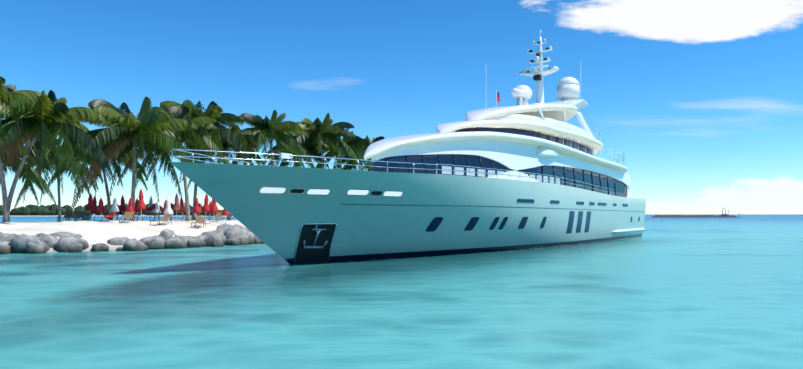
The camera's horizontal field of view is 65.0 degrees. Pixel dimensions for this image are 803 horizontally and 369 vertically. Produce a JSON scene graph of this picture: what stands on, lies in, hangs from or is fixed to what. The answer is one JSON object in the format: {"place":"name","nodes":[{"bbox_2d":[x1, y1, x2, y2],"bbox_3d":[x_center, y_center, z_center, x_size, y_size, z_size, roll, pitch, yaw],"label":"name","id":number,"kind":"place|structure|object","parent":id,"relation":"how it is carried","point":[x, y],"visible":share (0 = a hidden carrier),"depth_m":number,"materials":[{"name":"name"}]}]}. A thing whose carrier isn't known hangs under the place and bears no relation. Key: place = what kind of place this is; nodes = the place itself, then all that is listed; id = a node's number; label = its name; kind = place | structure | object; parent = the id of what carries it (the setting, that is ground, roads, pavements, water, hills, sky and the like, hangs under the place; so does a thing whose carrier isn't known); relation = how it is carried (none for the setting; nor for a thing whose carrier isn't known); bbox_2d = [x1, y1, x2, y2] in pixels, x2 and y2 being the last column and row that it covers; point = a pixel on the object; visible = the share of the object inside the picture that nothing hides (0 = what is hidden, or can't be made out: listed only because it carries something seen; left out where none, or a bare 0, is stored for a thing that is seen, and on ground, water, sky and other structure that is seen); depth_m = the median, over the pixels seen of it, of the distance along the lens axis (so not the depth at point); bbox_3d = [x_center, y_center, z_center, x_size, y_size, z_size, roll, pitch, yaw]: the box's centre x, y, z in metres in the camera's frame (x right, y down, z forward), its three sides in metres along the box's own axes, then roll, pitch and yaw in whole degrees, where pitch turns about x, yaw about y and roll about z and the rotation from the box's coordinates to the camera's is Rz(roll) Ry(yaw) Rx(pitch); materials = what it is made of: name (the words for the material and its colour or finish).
{"place":"outdoors","nodes":[
{"label":"outdoors","id":0,"kind":"place"},
{"bbox_2d":[0,220,245,251],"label":"island beach","id":1,"kind":"structure","parent":0,"point":[91,232],"depth_m":42.32,"materials":[{"name":"white sand"}]},
{"bbox_2d":[1,145,55,204],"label":"palm","id":2,"kind":"object","parent":1,"relation":"on","point":[37,179],"visible":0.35,"depth_m":53.75,"materials":[{"name":"green plant"}]},
{"bbox_2d":[0,76,63,221],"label":"palm","id":3,"kind":"object","parent":1,"relation":"on","point":[9,93],"visible":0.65,"depth_m":45.26,"materials":[{"name":"green plant"}]},
{"bbox_2d":[13,140,98,220],"bbox_3d":[-35.314,1.371,64.692,7.783,12.168,7.319,2,-3,-32],"label":"palm","id":4,"kind":"object","parent":1,"relation":"on","point":[45,170],"visible":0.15,"depth_m":64.31,"materials":[{"name":"green plant"}]},
{"bbox_2d":[0,89,113,219],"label":"palm","id":5,"kind":"object","parent":1,"relation":"on","point":[61,119],"visible":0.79,"depth_m":46.31,"materials":[{"name":"green plant"}]},
{"bbox_2d":[57,212,74,220],"bbox_3d":[-26.211,2.532,49.251,0.647,0.809,1.949,0,-3,-9],"label":"lounger","id":6,"kind":"object","parent":1,"relation":"on","point":[66,214],"visible":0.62,"depth_m":49.86,"materials":[{"name":"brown wood"}]},
{"bbox_2d":[66,212,77,220],"bbox_3d":[-26.263,2.573,50.251,0.646,0.809,1.949,1,-3,-22],"label":"lounger","id":7,"kind":"object","parent":1,"relation":"on","point":[75,213],"visible":0.33,"depth_m":50.87,"materials":[{"name":"brown wood"}]},
{"bbox_2d":[68,212,87,220],"bbox_3d":[-25.275,2.530,49.239,0.654,0.808,1.951,0,-3,1],"label":"lounger","id":8,"kind":"object","parent":1,"relation":"on","point":[82,215],"visible":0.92,"depth_m":49.81,"materials":[{"name":"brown wood"}]},
{"bbox_2d":[74,214,91,220],"bbox_3d":[-26.396,2.852,52.241,0.648,0.808,1.949,0,-3,-2],"label":"lounger","id":9,"kind":"object","parent":1,"relation":"on","point":[89,215],"visible":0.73,"depth_m":52.73,"materials":[{"name":"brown wood"}]},
{"bbox_2d":[85,192,94,210],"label":"beach umbrella","id":10,"kind":"object","parent":1,"relation":"on","point":[90,206],"visible":1,"depth_m":50.52,"materials":[{"name":"red fabric"}]},
{"bbox_2d":[89,194,98,213],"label":"beach umbrella","id":11,"kind":"object","parent":1,"relation":"on","point":[94,204],"visible":0.81,"depth_m":52.66,"materials":[{"name":"red fabric"}]},
{"bbox_2d":[45,143,148,219],"bbox_3d":[-28.338,0.393,58.479,8.505,11.380,8.292,-2,-3,29],"label":"palm","id":12,"kind":"object","parent":1,"relation":"on","point":[63,167],"visible":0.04,"depth_m":58.75,"materials":[{"name":"green plant"}]},
{"bbox_2d":[96,196,105,220],"bbox_3d":[-23.171,1.942,48.670,0.686,2.098,0.686,0,-3,1],"label":"beach umbrella","id":13,"kind":"object","parent":1,"relation":"on","point":[101,208],"visible":1,"depth_m":48.55,"materials":[{"name":"red fabric"}]},
{"bbox_2d":[102,205,119,219],"bbox_3d":[-26.643,3.201,57.735,1.544,2.643,1.016,1,-3,-28],"label":"hammock","id":14,"kind":"object","parent":1,"relation":"on","point":[111,215],"visible":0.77,"depth_m":57.96,"materials":[{"name":"red fabric"}]},
{"bbox_2d":[109,195,119,220],"bbox_3d":[-22.433,1.918,49.246,0.686,2.200,0.686,0,-3,1],"label":"beach umbrella","id":15,"kind":"object","parent":1,"relation":"on","point":[114,208],"visible":1,"depth_m":49.14,"materials":[{"name":"white fabric"}]},
{"bbox_2d":[48,96,196,220],"bbox_3d":[-21.152,-1.932,50.840,11.110,10.263,10.992,0,-3,1],"label":"palm","id":16,"kind":"object","parent":1,"relation":"on","point":[159,128],"visible":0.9,"depth_m":49.81,"materials":[{"name":"green plant"}]},
{"bbox_2d":[119,194,126,212],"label":"beach umbrella","id":17,"kind":"object","parent":1,"relation":"on","point":[122,207],"visible":0.96,"depth_m":53.96,"materials":[{"name":"red fabric"}]},
{"bbox_2d":[119,212,133,222],"bbox_3d":[-20.367,2.426,46.680,0.647,0.809,1.949,1,-3,-11],"label":"lounger","id":18,"kind":"object","parent":1,"relation":"on","point":[128,215],"visible":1,"depth_m":47.25,"materials":[{"name":"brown wood"}]},
{"bbox_2d":[126,196,135,220],"bbox_3d":[-21.213,1.954,49.363,0.686,2.171,0.686,0,-3,1],"label":"beach umbrella","id":19,"kind":"object","parent":1,"relation":"on","point":[130,208],"visible":0.96,"depth_m":49.25,"materials":[{"name":"red fabric"}]},
{"bbox_2d":[0,223,264,253],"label":"shore rocks","id":20,"kind":"object","parent":1,"relation":"on","point":[219,236],"visible":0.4,"depth_m":37.59,"materials":[{"name":"stone"}]},
{"bbox_2d":[135,199,140,219],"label":"beach umbrella","id":21,"kind":"object","parent":1,"relation":"on","point":[136,203],"visible":0.65,"depth_m":52.72,"materials":[{"name":"red fabric"}]},
{"bbox_2d":[136,189,145,220],"bbox_3d":[-20.352,1.632,49.313,0.686,2.886,0.686,0,-3,1],"label":"beach umbrella","id":22,"kind":"object","parent":1,"relation":"on","point":[141,205],"visible":1,"depth_m":49.23,"materials":[{"name":"red fabric"}]},
{"bbox_2d":[142,203,155,219],"bbox_3d":[-22.764,2.562,56.716,1.598,1.773,1.158,1,-3,-24],"label":"hammock","id":23,"kind":"object","parent":1,"relation":"on","point":[150,208],"visible":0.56,"depth_m":56.88,"materials":[{"name":"red fabric"}]},
{"bbox_2d":[146,197,153,213],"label":"beach umbrella","id":24,"kind":"object","parent":1,"relation":"on","point":[150,202],"visible":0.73,"depth_m":58.77,"materials":[{"name":"fabric"}]},
{"bbox_2d":[153,199,160,218],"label":"beach umbrella","id":25,"kind":"object","parent":1,"relation":"on","point":[157,210],"visible":0.98,"depth_m":54.34,"materials":[{"name":"white fabric"}]},
{"bbox_2d":[149,214,172,224],"bbox_3d":[-17.777,2.595,46.639,0.650,0.809,1.949,-1,-3,13],"label":"lounger","id":26,"kind":"object","parent":1,"relation":"on","point":[166,217],"visible":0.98,"depth_m":47.14,"materials":[{"name":"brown wood"}]},
{"bbox_2d":[161,200,166,212],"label":"beach umbrella","id":27,"kind":"object","parent":1,"relation":"on","point":[163,209],"visible":0.46,"depth_m":51.03,"materials":[{"name":"red fabric"}]},
{"bbox_2d":[164,196,173,223],"bbox_3d":[-17.745,2.048,48.025,0.686,2.314,0.686,0,-3,1],"label":"beach umbrella","id":28,"kind":"object","parent":1,"relation":"on","point":[168,210],"visible":0.94,"depth_m":47.95,"materials":[{"name":"white fabric"}]},
{"bbox_2d":[113,105,228,220],"bbox_3d":[-19.537,-1.833,54.608,9.189,10.547,9.474,0,-3,1],"label":"palm","id":29,"kind":"object","parent":1,"relation":"on","point":[196,138],"visible":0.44,"depth_m":54.51,"materials":[{"name":"green plant"}]},
{"bbox_2d":[172,192,180,219],"bbox_3d":[-19.816,2.006,55.563,0.686,2.721,0.686,0,-3,1],"label":"beach umbrella","id":30,"kind":"object","parent":1,"relation":"on","point":[176,206],"visible":0.98,"depth_m":55.49,"materials":[{"name":"red fabric"}]},
{"bbox_2d":[178,196,184,219],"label":"beach umbrella","id":31,"kind":"object","parent":1,"relation":"on","point":[182,207],"visible":0.92,"depth_m":55.86,"materials":[{"name":"red fabric"}]},
{"bbox_2d":[184,203,201,216],"bbox_3d":[-18.410,2.508,55.663,1.604,1.785,1.159,1,-3,-23],"label":"hammock","id":32,"kind":"object","parent":1,"relation":"on","point":[191,208],"visible":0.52,"depth_m":55.43,"materials":[{"name":"blue fabric"}]},
{"bbox_2d":[192,195,200,219],"bbox_3d":[-16.850,2.100,51.815,0.686,2.425,0.686,0,-3,1],"label":"beach umbrella","id":33,"kind":"object","parent":1,"relation":"on","point":[196,209],"visible":0.98,"depth_m":51.69,"materials":[{"name":"red fabric"}]},
{"bbox_2d":[191,217,205,227],"bbox_3d":[-15.317,2.831,47.599,0.648,0.808,1.949,0,-3,-4],"label":"lounger","id":34,"kind":"object","parent":1,"relation":"on","point":[200,220],"visible":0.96,"depth_m":48.16,"materials":[{"name":"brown wood"}]},
{"bbox_2d":[145,100,252,219],"bbox_3d":[-18.349,-2.318,58.308,9.405,11.869,9.352,-1,-3,19],"label":"palm","id":35,"kind":"object","parent":1,"relation":"on","point":[222,131],"visible":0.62,"depth_m":57.99,"materials":[{"name":"green plant"}]},
{"bbox_2d":[201,194,209,222],"bbox_3d":[-16.199,1.970,52.205,0.686,2.767,0.686,0,-3,1],"label":"beach umbrella","id":36,"kind":"object","parent":1,"relation":"on","point":[205,207],"visible":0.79,"depth_m":52.07,"materials":[{"name":"red fabric"}]},
{"bbox_2d":[209,199,218,212],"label":"beach umbrella","id":37,"kind":"object","parent":1,"relation":"on","point":[213,208],"visible":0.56,"depth_m":50.81,"materials":[{"name":"red fabric"}]},
{"bbox_2d":[214,213,222,217],"bbox_3d":[-16.169,2.853,55.117,0.661,0.808,1.953,0,-3,1],"label":"lounger","id":38,"kind":"object","parent":1,"relation":"on","point":[217,215],"visible":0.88,"depth_m":55.73,"materials":[{"name":"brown wood"}]},
{"bbox_2d":[181,124,264,219],"bbox_3d":[-17.447,-1.083,62.501,8.076,9.848,9.171,0,-3,1],"label":"palm","id":39,"kind":"object","parent":1,"relation":"on","point":[245,139],"visible":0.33,"depth_m":61.86,"materials":[{"name":"green plant"}]},
{"bbox_2d":[221,209,229,222],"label":"beach umbrella","id":40,"kind":"object","parent":1,"relation":"on","point":[225,213],"visible":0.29,"depth_m":52.99,"materials":[{"name":"red fabric"}]},
{"bbox_2d":[217,110,314,167],"bbox_3d":[-13.767,-1.836,64.572,10.223,11.678,8.873,2,-4,-42],"label":"palm","id":41,"kind":"object","parent":1,"relation":"on","point":[261,130],"visible":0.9,"depth_m":63.72,"materials":[{"name":"green plant"}]},
{"bbox_2d":[264,132,332,168],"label":"palm","id":42,"kind":"object","parent":1,"relation":"on","point":[313,151],"visible":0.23,"depth_m":71.46,"materials":[{"name":"green plant"}]},
{"bbox_2d":[281,113,362,169],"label":"palm","id":43,"kind":"object","parent":1,"relation":"on","point":[327,131],"visible":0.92,"depth_m":69.80,"materials":[{"name":"green plant"}]},
{"bbox_2d":[308,129,373,169],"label":"palm","id":44,"kind":"object","parent":1,"relation":"on","point":[353,144],"visible":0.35,"depth_m":75.74,"materials":[{"name":"green plant"}]},
{"bbox_2d":[337,134,384,170],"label":"palm","id":45,"kind":"object","parent":1,"relation":"on","point":[376,139],"visible":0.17,"depth_m":79.59,"materials":[{"name":"green plant"}]},
{"bbox_2d":[0,214,802,368],"bbox_3d":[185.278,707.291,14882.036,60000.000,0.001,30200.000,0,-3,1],"label":"water","id":46,"kind":"structure","parent":0,"point":[693,293],"depth_m":14.73,"materials":[{"name":"teal liquid"}]},
{"bbox_2d":[0,203,232,216],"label":"island trees","id":47,"kind":"object","parent":46,"relation":"on","point":[37,210],"visible":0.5,"depth_m":669.02,"materials":[{"name":"leaves"},{"name":"wood"}]},
{"bbox_2d":[170,30,645,264],"bbox_3d":[6.059,-3.507,42.888,9.000,18.570,50.000,-2,-3,35],"label":"yacht","id":48,"kind":"object","parent":46,"relation":"on","point":[522,174],"visible":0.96,"depth_m":33.29,"materials":[{"name":"paint"}]},
{"bbox_2d":[650,215,739,217],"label":"breakwater","id":49,"kind":"object","parent":46,"relation":"on","point":[694,216],"visible":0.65,"depth_m":414.19,"materials":[{"name":"grey"}]},
{"bbox_2d":[721,207,729,214],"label":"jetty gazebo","id":50,"kind":"object","parent":49,"relation":"on","point":[725,208],"visible":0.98,"depth_m":415.20,"materials":[{"name":"white"}]},
{"bbox_2d":[0,0,802,213],"label":"sky","id":51,"kind":"structure","parent":0,"point":[702,100],"materials":[{"name":"blue"}]}
]}

